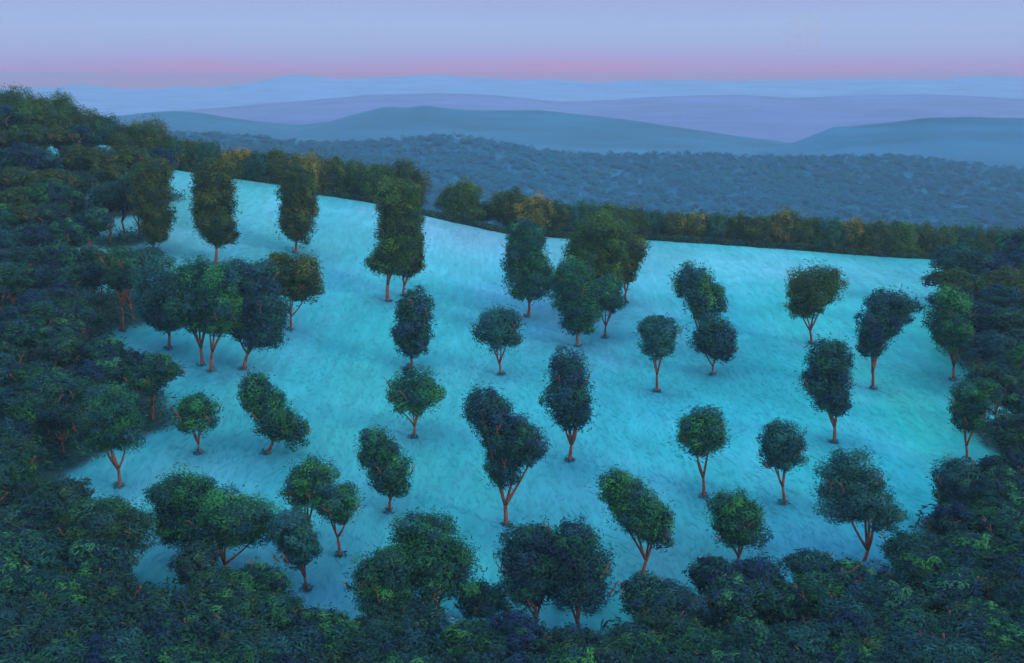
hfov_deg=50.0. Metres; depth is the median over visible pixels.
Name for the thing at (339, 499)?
gum tree
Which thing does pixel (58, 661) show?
forest tree
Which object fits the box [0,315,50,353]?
forest tree
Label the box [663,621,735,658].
forest tree
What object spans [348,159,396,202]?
ridge tree
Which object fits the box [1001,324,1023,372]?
forest tree
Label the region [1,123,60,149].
forest tree
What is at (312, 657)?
forest tree
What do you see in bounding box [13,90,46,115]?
ridge tree
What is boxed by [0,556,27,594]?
forest tree
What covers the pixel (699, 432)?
gum tree
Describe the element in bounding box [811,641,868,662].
forest tree
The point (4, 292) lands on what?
forest tree
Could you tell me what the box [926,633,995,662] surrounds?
forest tree
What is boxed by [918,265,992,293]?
forest tree
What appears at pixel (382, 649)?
forest tree
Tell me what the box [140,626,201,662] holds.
forest tree
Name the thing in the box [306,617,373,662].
forest tree
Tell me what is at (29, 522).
forest tree
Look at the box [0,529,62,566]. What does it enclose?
forest tree
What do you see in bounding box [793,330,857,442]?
gum tree
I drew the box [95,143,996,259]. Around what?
crest scrub
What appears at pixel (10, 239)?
forest tree
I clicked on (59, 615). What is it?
forest tree
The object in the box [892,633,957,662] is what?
forest tree
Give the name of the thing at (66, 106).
ridge tree
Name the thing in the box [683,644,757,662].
forest tree
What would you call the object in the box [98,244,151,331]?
gum tree
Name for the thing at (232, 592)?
forest tree
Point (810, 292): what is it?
gum tree
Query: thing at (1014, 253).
forest tree
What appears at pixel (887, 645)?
forest tree
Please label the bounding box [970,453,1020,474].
forest tree
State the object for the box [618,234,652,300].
gum tree
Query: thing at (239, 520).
gum tree
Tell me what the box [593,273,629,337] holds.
gum tree
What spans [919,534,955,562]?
forest tree
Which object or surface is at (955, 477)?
gum tree
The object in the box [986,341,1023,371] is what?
forest tree
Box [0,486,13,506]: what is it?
forest tree
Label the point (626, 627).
forest tree
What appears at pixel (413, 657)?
forest tree
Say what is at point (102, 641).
forest tree
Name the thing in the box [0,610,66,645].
forest tree
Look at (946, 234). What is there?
ridge tree
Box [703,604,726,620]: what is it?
blue shrub
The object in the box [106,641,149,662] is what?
forest tree
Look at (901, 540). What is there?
forest tree
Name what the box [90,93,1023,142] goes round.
lavender hills
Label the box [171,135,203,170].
ridge tree
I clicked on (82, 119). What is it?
ridge tree
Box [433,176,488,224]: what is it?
ridge tree
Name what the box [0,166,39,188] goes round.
forest tree
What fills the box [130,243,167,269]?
forest tree
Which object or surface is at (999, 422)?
forest tree
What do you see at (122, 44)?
sky
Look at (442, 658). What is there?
forest tree
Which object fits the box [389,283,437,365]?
gum tree
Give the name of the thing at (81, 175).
forest tree
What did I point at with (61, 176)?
forest tree
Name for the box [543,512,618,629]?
gum tree
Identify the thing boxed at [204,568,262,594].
forest tree
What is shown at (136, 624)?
forest tree
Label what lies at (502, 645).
forest tree
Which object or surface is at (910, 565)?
forest tree
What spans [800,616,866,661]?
forest tree
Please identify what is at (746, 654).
forest tree
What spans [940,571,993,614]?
forest tree
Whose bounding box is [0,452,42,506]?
forest tree
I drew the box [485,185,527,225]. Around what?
ridge tree
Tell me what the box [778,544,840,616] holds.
forest tree
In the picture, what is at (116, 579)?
forest tree
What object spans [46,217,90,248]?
forest tree
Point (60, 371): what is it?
forest tree
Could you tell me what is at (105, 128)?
ridge tree
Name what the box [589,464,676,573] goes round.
gum tree
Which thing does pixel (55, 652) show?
forest tree
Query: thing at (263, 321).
gum tree
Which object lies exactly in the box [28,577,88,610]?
forest tree
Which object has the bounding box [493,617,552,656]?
forest tree
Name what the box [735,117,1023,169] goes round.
teal hill
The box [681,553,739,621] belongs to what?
forest tree
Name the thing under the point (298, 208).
gum tree
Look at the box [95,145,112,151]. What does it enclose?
blue shrub
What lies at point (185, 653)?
forest tree
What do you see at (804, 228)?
ridge tree
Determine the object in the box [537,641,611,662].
forest tree
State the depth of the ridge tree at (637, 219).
333.63 m
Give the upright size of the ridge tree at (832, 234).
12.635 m
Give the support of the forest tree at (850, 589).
on the pasture slope
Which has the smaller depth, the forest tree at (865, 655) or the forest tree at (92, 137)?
the forest tree at (865, 655)
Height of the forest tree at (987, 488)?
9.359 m
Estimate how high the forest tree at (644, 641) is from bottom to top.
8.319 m
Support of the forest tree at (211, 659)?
on the pasture slope
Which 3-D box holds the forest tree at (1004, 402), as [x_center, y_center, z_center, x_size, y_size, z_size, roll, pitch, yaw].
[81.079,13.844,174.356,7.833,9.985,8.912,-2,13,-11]
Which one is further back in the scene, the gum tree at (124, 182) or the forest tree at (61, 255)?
the gum tree at (124, 182)
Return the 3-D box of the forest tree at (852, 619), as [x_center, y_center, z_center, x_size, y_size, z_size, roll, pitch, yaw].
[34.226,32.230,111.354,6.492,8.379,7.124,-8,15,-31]
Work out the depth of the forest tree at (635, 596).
116.65 m
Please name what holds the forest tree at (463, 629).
on the pasture slope
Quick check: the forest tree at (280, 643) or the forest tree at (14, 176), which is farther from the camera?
the forest tree at (14, 176)
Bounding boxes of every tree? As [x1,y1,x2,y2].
[0,82,35,112]
[0,104,24,132]
[0,129,20,150]
[0,142,44,173]
[0,166,9,191]
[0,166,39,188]
[0,185,35,207]
[0,203,23,230]
[0,227,31,249]
[0,242,23,264]
[0,258,37,303]
[0,269,8,285]
[0,280,14,310]
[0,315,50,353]
[0,338,19,360]
[0,352,26,386]
[0,381,30,396]
[0,388,34,422]
[0,417,36,440]
[0,432,49,468]
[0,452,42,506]
[0,454,23,490]
[0,470,18,506]
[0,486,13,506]
[0,502,28,533]
[0,526,13,541]
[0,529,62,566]
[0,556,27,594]
[0,560,55,603]
[0,585,21,608]
[0,594,35,619]
[0,605,24,641]
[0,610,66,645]
[0,636,36,660]
[0,653,47,662]
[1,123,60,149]
[1,479,53,507]
[1,513,56,536]
[2,345,31,365]
[3,394,59,432]
[4,493,61,525]
[5,360,58,388]
[5,534,72,571]
[6,202,50,232]
[10,245,57,292]
[10,288,53,313]
[12,220,55,248]
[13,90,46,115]
[14,88,85,127]
[16,374,67,440]
[16,592,73,624]
[19,109,71,128]
[20,295,75,325]
[22,178,78,208]
[24,168,85,189]
[24,621,87,654]
[25,566,77,596]
[28,263,67,292]
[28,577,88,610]
[29,143,64,172]
[29,604,92,644]
[29,635,96,662]
[30,337,64,368]
[32,317,90,368]
[33,201,71,230]
[33,240,81,268]
[35,474,98,527]
[37,331,84,369]
[37,363,77,404]
[38,400,85,452]
[39,125,87,173]
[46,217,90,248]
[46,523,77,545]
[48,300,105,335]
[49,547,84,577]
[50,655,91,662]
[52,186,88,215]
[52,262,88,290]
[52,372,100,417]
[52,491,166,557]
[55,565,113,609]
[56,143,95,172]
[57,124,101,151]
[58,535,141,574]
[59,285,104,336]
[60,603,118,642]
[64,105,105,144]
[65,358,108,410]
[66,380,148,487]
[69,146,128,169]
[69,207,115,247]
[70,170,99,208]
[70,334,128,366]
[71,258,108,309]
[73,629,126,661]
[74,578,134,609]
[75,246,104,286]
[77,652,124,662]
[78,603,133,637]
[84,180,133,243]
[84,563,140,604]
[86,595,146,630]
[87,113,123,145]
[88,162,129,211]
[88,355,134,389]
[89,622,157,661]
[90,383,120,403]
[95,170,137,239]
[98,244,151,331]
[98,261,134,318]
[106,113,173,152]
[106,145,156,168]
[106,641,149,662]
[118,194,141,237]
[119,346,151,393]
[121,609,182,634]
[123,351,185,420]
[123,656,156,662]
[124,586,179,622]
[125,161,150,172]
[125,252,190,348]
[126,154,178,246]
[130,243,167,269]
[133,612,199,646]
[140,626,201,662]
[141,461,222,551]
[141,644,210,662]
[148,147,179,175]
[157,636,212,661]
[158,131,190,159]
[160,254,223,364]
[162,587,215,636]
[164,538,221,586]
[170,386,223,453]
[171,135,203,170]
[176,598,240,643]
[178,480,281,568]
[182,658,219,662]
[185,566,240,601]
[186,155,242,263]
[187,137,223,165]
[189,634,254,659]
[196,256,251,371]
[203,651,233,662]
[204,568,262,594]
[204,584,258,618]
[206,612,267,644]
[207,588,267,625]
[209,641,274,662]
[216,145,251,178]
[218,609,283,640]
[224,256,293,369]
[228,556,296,596]
[233,367,312,453]
[237,149,273,181]
[254,587,307,632]
[255,627,316,662]
[257,247,325,329]
[258,145,296,183]
[263,501,323,589]
[267,147,330,193]
[269,653,309,662]
[274,162,320,253]
[275,451,340,539]
[281,623,338,661]
[290,602,352,635]
[291,647,350,662]
[304,476,366,556]
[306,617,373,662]
[316,152,350,193]
[333,156,371,198]
[339,646,385,662]
[341,544,425,621]
[342,621,401,658]
[343,637,400,662]
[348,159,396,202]
[351,423,414,512]
[353,602,421,636]
[362,176,430,301]
[378,621,440,654]
[378,647,439,662]
[380,504,487,608]
[381,159,434,206]
[383,362,446,437]
[387,596,448,640]
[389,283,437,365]
[396,223,426,296]
[428,638,479,662]
[430,617,510,660]
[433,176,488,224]
[453,578,513,622]
[460,381,552,525]
[463,646,514,662]
[468,302,527,373]
[468,624,528,656]
[478,200,494,224]
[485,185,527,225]
[485,602,545,637]
[492,515,574,620]
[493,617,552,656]
[499,216,558,317]
[499,645,544,662]
[504,189,556,230]
[514,651,563,662]
[536,623,596,660]
[537,343,599,460]
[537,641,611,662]
[542,198,574,236]
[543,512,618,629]
[545,621,601,651]
[547,254,605,344]
[560,199,600,234]
[561,208,634,290]
[583,639,642,662]
[585,200,623,223]
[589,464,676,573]
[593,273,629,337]
[594,620,656,654]
[603,629,668,662]
[606,201,653,240]
[613,625,658,648]
[617,571,670,619]
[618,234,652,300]
[632,602,683,642]
[633,312,684,390]
[633,639,691,662]
[641,209,665,239]
[643,575,709,622]
[656,208,688,241]
[656,614,703,649]
[660,648,702,662]
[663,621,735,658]
[667,404,731,497]
[668,259,729,329]
[676,206,710,242]
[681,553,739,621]
[683,311,738,373]
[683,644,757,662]
[697,209,734,242]
[699,571,763,623]
[702,485,773,564]
[716,612,784,651]
[716,643,774,662]
[723,211,750,245]
[731,551,787,587]
[737,211,776,247]
[744,573,800,628]
[752,636,815,662]
[754,417,810,504]
[764,206,803,245]
[767,617,836,659]
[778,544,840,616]
[782,259,848,343]
[782,652,828,662]
[787,212,824,250]
[789,568,848,621]
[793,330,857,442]
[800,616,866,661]
[809,445,909,564]
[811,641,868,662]
[812,215,848,251]
[818,592,881,625]
[819,552,877,587]
[821,606,878,641]
[830,639,891,662]
[838,577,879,602]
[839,618,894,655]
[840,215,868,251]
[842,577,921,615]
[852,284,925,389]
[853,218,891,255]
[861,595,905,628]
[862,624,900,653]
[868,647,916,662]
[876,529,937,562]
[877,216,924,258]
[877,604,955,639]
[877,623,944,655]
[882,548,958,610]
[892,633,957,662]
[894,580,935,611]
[906,570,983,621]
[907,220,942,254]
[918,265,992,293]
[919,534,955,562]
[921,281,977,380]
[922,624,970,645]
[923,499,980,536]
[925,453,984,509]
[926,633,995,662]
[928,241,994,273]
[929,480,971,506]
[932,224,964,249]
[935,286,985,351]
[935,529,1007,570]
[939,599,1005,630]
[940,557,991,586]
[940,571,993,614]
[940,617,989,651]
[946,376,1003,460]
[951,222,988,248]
[957,474,1006,507]
[958,360,1023,418]
[958,643,1006,662]
[961,596,1011,638]
[964,330,1023,364]
[965,301,1001,363]
[965,561,1010,598]
[966,224,1008,256]
[966,495,1023,514]
[966,529,1018,557]
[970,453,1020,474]
[970,506,1001,534]
[971,623,1023,661]
[972,251,1019,275]
[972,268,994,286]
[973,283,1023,311]
[978,506,1023,553]
[981,264,1023,302]
[982,408,1023,445]
[982,465,1023,499]
[983,306,1023,336]
[983,553,1023,582]
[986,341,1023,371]
[986,577,1023,609]
[987,580,1023,616]
[989,226,1023,256]
[989,618,1023,649]
[990,653,1023,662]
[991,424,1023,457]
[993,598,1023,628]
[995,243,1023,271]
[996,386,1023,414]
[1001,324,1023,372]
[1002,542,1023,560]
[1003,388,1023,413]
[1003,490,1023,513]
[1006,451,1023,474]
[1018,288,1023,306]
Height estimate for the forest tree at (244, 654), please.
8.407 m
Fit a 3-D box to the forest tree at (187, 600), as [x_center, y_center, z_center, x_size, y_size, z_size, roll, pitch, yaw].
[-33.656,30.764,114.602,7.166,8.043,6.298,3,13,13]
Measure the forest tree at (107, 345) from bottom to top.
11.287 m
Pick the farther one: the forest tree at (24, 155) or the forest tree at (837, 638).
the forest tree at (24, 155)
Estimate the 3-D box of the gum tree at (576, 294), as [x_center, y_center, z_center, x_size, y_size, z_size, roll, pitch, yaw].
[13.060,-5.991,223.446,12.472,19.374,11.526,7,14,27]
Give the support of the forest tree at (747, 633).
on the pasture slope
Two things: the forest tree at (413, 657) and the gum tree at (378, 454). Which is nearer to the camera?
the forest tree at (413, 657)
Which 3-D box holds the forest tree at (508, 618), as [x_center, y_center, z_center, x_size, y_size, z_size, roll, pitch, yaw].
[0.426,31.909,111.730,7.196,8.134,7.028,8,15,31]
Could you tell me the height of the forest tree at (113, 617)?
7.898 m
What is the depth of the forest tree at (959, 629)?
108.85 m
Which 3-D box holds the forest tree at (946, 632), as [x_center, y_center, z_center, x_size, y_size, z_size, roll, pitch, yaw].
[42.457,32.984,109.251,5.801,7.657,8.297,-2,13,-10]
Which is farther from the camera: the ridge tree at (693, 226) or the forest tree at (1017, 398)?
the ridge tree at (693, 226)
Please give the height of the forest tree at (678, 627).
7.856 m
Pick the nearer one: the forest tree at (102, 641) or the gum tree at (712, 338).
the forest tree at (102, 641)
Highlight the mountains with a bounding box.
[0,75,1023,115]
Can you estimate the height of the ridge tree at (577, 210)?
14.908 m
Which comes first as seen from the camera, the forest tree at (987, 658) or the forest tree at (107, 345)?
the forest tree at (987, 658)
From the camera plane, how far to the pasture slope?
191.45 m
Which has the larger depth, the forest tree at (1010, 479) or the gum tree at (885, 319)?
the gum tree at (885, 319)
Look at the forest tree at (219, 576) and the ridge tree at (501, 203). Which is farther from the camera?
the ridge tree at (501, 203)
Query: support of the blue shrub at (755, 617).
on the pasture slope
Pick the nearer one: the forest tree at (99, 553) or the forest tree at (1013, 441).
the forest tree at (99, 553)
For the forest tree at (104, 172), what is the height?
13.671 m
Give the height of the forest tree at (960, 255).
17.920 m
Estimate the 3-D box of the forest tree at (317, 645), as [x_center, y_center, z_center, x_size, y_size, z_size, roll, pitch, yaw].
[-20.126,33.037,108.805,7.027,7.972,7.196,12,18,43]
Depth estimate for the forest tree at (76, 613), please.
108.96 m
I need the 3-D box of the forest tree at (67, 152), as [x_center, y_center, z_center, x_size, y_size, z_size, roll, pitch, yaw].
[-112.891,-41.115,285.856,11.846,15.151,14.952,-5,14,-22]
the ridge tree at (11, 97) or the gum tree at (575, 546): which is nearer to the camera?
the gum tree at (575, 546)
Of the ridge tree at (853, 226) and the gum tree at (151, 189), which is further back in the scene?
the ridge tree at (853, 226)
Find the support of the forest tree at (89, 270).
on the pasture slope
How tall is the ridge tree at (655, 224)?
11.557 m
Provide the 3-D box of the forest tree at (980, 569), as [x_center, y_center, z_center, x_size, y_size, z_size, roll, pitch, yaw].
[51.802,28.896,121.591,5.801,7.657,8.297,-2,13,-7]
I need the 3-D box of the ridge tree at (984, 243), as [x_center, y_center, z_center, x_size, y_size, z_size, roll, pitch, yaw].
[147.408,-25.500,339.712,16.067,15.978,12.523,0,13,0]
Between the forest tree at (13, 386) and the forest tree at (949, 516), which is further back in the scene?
the forest tree at (13, 386)
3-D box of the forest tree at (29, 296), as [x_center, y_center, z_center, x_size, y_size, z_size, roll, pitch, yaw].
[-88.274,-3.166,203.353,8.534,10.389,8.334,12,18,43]
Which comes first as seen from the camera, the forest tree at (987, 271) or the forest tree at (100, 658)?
the forest tree at (100, 658)
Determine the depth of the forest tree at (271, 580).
117.77 m
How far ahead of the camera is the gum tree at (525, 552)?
116.58 m
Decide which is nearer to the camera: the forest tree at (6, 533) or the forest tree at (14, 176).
the forest tree at (6, 533)
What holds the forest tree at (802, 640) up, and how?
on the pasture slope
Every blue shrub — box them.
[83,190,100,208]
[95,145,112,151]
[441,610,459,628]
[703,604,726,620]
[749,613,781,634]
[863,557,894,577]
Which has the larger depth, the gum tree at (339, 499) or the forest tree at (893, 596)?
the gum tree at (339, 499)
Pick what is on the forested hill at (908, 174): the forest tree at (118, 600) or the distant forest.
the distant forest
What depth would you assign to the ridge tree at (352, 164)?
333.96 m
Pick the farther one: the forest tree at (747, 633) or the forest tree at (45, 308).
the forest tree at (45, 308)
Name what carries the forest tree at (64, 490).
on the pasture slope
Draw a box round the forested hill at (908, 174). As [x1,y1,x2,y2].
[170,133,1023,237]
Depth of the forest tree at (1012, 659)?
103.34 m
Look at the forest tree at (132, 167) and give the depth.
281.53 m
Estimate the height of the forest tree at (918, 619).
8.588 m
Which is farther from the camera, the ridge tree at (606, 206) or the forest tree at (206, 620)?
the ridge tree at (606, 206)
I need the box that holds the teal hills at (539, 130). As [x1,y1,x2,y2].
[106,106,790,155]
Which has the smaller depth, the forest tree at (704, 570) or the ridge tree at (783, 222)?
the forest tree at (704, 570)
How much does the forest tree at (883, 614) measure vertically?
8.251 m
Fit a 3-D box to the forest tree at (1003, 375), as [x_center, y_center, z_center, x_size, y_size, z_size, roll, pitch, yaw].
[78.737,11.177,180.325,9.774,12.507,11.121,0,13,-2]
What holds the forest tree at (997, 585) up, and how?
on the pasture slope
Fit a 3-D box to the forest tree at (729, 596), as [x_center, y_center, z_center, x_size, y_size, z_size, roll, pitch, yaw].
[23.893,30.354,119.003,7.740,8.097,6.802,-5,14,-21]
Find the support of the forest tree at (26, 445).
on the pasture slope
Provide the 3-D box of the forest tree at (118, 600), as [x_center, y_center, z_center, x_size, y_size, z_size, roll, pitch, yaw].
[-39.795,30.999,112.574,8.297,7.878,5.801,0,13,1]
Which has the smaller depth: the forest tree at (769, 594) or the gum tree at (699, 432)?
the forest tree at (769, 594)
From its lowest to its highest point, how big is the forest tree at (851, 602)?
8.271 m
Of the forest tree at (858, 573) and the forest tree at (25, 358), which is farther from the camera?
the forest tree at (25, 358)
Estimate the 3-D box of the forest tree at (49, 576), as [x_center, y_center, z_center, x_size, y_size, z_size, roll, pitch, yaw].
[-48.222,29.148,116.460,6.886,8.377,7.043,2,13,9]
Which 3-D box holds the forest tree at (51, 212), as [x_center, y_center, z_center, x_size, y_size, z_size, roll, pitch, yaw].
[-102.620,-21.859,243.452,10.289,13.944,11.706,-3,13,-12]
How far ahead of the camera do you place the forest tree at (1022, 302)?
226.27 m
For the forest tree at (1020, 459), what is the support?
on the pasture slope
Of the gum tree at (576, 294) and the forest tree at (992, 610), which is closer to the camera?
the forest tree at (992, 610)
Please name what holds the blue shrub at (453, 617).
on the pasture slope
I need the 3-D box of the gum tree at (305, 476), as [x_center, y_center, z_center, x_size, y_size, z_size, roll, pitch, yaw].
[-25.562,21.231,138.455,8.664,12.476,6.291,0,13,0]
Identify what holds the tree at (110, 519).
on the pasture slope
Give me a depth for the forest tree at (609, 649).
104.04 m
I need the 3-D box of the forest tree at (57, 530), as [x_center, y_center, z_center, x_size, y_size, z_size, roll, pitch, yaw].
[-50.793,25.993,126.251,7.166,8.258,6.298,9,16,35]
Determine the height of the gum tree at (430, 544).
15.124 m
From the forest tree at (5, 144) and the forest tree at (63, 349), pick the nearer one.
the forest tree at (63, 349)
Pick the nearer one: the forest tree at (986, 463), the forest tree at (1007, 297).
the forest tree at (986, 463)
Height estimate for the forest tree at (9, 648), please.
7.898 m
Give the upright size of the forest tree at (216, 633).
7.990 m
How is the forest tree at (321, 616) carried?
on the pasture slope
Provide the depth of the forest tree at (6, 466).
138.13 m
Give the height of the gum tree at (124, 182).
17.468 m
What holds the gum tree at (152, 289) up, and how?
on the pasture slope
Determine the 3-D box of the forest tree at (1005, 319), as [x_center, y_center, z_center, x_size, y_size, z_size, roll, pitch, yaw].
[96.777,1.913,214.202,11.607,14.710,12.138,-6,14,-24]
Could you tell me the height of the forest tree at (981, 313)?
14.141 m
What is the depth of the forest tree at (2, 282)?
207.42 m
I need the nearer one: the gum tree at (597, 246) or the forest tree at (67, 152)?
the gum tree at (597, 246)
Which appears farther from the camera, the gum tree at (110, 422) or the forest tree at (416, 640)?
the gum tree at (110, 422)
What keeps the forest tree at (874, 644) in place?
on the pasture slope
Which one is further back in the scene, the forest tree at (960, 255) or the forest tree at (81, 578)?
the forest tree at (960, 255)
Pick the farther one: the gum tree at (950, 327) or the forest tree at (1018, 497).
the gum tree at (950, 327)
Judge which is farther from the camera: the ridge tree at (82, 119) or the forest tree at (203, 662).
the ridge tree at (82, 119)
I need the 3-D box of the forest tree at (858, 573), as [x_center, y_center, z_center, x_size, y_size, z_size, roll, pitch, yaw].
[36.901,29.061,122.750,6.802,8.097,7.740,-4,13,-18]
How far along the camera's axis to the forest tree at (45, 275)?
211.05 m
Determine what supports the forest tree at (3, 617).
on the pasture slope
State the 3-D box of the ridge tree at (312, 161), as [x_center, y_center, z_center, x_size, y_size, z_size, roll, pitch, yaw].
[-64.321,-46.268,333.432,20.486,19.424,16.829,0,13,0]
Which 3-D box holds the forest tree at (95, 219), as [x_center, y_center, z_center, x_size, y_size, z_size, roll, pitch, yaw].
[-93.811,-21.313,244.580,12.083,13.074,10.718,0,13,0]
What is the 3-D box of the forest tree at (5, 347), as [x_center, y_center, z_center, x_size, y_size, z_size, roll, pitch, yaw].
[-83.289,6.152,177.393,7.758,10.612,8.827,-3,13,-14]
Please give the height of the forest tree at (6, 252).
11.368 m
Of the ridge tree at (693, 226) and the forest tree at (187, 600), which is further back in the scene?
the ridge tree at (693, 226)
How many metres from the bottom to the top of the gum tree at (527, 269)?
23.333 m
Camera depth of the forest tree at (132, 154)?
288.39 m
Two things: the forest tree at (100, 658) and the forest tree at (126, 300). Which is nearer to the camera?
the forest tree at (100, 658)
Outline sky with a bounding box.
[0,0,1023,88]
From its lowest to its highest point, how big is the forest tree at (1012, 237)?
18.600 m
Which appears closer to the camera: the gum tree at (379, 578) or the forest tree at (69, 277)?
the gum tree at (379, 578)
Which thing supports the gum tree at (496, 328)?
on the pasture slope
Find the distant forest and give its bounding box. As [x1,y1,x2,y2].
[158,129,1023,232]
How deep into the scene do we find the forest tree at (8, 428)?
150.95 m
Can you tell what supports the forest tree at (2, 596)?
on the pasture slope
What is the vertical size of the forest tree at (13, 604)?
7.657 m
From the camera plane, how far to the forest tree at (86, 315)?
193.26 m
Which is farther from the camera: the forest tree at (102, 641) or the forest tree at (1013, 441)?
the forest tree at (1013, 441)
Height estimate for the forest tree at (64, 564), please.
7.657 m
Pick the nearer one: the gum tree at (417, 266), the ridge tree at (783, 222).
the gum tree at (417, 266)
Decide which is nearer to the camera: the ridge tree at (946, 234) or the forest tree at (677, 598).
the forest tree at (677, 598)
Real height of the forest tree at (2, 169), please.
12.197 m
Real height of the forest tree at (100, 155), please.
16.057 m
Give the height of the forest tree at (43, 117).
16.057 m
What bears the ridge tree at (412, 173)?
on the pasture slope
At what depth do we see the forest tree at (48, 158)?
278.19 m
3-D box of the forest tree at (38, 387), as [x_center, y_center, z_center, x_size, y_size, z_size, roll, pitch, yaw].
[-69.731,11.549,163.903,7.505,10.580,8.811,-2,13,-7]
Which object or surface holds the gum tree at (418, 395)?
on the pasture slope
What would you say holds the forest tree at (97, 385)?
on the pasture slope
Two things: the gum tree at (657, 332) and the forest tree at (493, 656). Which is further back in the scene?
the gum tree at (657, 332)
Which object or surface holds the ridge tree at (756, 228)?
on the pasture slope
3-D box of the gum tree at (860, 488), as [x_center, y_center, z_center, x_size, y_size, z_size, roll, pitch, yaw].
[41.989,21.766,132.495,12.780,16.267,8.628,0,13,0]
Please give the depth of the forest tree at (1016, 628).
107.72 m
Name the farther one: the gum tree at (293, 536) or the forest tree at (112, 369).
the forest tree at (112, 369)
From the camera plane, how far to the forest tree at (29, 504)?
129.57 m
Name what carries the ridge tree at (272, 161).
on the pasture slope
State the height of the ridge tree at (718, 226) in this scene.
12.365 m
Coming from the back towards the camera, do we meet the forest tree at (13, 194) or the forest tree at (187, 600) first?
the forest tree at (13, 194)
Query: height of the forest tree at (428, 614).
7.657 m
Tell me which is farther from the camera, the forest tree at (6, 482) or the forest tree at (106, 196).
the forest tree at (106, 196)
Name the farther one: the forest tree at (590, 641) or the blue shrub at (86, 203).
the blue shrub at (86, 203)
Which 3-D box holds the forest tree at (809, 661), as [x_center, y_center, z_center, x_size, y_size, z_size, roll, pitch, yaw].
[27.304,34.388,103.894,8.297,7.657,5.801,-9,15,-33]
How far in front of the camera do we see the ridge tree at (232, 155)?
331.36 m
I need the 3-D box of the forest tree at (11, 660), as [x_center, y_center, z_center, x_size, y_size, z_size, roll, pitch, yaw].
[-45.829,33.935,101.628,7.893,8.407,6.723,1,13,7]
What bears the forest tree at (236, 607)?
on the pasture slope
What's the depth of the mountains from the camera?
7517.07 m
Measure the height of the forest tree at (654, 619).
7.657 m
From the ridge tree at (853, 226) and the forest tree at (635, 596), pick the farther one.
the ridge tree at (853, 226)
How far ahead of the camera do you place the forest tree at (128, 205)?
258.85 m
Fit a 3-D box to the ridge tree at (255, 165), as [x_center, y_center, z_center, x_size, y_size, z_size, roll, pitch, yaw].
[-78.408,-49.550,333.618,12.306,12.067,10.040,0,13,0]
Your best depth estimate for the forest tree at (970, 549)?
122.33 m
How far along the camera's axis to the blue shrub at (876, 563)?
132.01 m
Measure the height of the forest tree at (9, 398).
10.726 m
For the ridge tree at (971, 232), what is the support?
on the pasture slope
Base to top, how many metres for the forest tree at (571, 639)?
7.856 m
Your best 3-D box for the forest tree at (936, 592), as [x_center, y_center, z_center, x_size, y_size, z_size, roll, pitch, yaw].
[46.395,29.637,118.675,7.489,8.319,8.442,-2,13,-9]
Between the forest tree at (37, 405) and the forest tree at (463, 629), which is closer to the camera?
the forest tree at (463, 629)
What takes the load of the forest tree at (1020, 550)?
on the pasture slope
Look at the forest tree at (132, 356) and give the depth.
179.77 m
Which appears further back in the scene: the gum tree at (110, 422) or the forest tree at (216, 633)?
the gum tree at (110, 422)
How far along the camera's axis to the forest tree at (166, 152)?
295.99 m
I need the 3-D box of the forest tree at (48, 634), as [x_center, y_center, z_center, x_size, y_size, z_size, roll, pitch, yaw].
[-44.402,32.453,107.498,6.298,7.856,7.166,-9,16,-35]
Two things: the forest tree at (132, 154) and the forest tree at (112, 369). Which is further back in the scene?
the forest tree at (132, 154)
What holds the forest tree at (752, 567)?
on the pasture slope
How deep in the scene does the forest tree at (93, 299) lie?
203.59 m
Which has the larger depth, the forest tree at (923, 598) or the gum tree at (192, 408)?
the gum tree at (192, 408)
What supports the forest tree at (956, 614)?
on the pasture slope
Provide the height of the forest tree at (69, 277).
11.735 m
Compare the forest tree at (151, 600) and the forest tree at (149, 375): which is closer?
the forest tree at (151, 600)
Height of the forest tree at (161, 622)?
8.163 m
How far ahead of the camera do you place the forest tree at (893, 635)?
107.25 m
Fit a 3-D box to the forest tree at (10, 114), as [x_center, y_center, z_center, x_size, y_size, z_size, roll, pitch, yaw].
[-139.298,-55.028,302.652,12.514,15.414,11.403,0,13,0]
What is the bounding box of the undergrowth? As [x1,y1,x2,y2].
[0,166,1008,652]
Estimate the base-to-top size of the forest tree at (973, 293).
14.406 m
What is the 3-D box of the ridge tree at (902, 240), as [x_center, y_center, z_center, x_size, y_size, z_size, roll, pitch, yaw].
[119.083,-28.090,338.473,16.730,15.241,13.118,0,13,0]
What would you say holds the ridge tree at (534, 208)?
on the pasture slope
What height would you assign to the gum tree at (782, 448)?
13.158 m
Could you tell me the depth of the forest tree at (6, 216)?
238.85 m
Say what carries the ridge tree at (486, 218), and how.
on the pasture slope
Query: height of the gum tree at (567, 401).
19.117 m
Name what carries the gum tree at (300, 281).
on the pasture slope
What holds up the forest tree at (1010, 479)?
on the pasture slope
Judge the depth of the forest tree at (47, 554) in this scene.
119.36 m
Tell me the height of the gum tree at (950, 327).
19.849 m
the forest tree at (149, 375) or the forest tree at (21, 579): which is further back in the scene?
the forest tree at (149, 375)
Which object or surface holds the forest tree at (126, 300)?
on the pasture slope
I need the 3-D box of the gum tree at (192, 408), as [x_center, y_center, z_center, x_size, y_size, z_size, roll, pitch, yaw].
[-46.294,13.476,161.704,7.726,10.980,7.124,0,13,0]
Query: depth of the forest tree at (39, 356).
178.52 m
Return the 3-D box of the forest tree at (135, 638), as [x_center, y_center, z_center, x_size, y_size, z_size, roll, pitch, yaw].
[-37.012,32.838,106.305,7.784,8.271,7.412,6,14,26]
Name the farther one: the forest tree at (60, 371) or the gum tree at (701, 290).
the gum tree at (701, 290)
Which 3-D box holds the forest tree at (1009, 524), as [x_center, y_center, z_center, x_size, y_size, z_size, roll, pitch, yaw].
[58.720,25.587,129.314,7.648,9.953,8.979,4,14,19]
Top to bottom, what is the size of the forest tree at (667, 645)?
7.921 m
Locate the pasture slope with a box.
[0,127,1010,652]

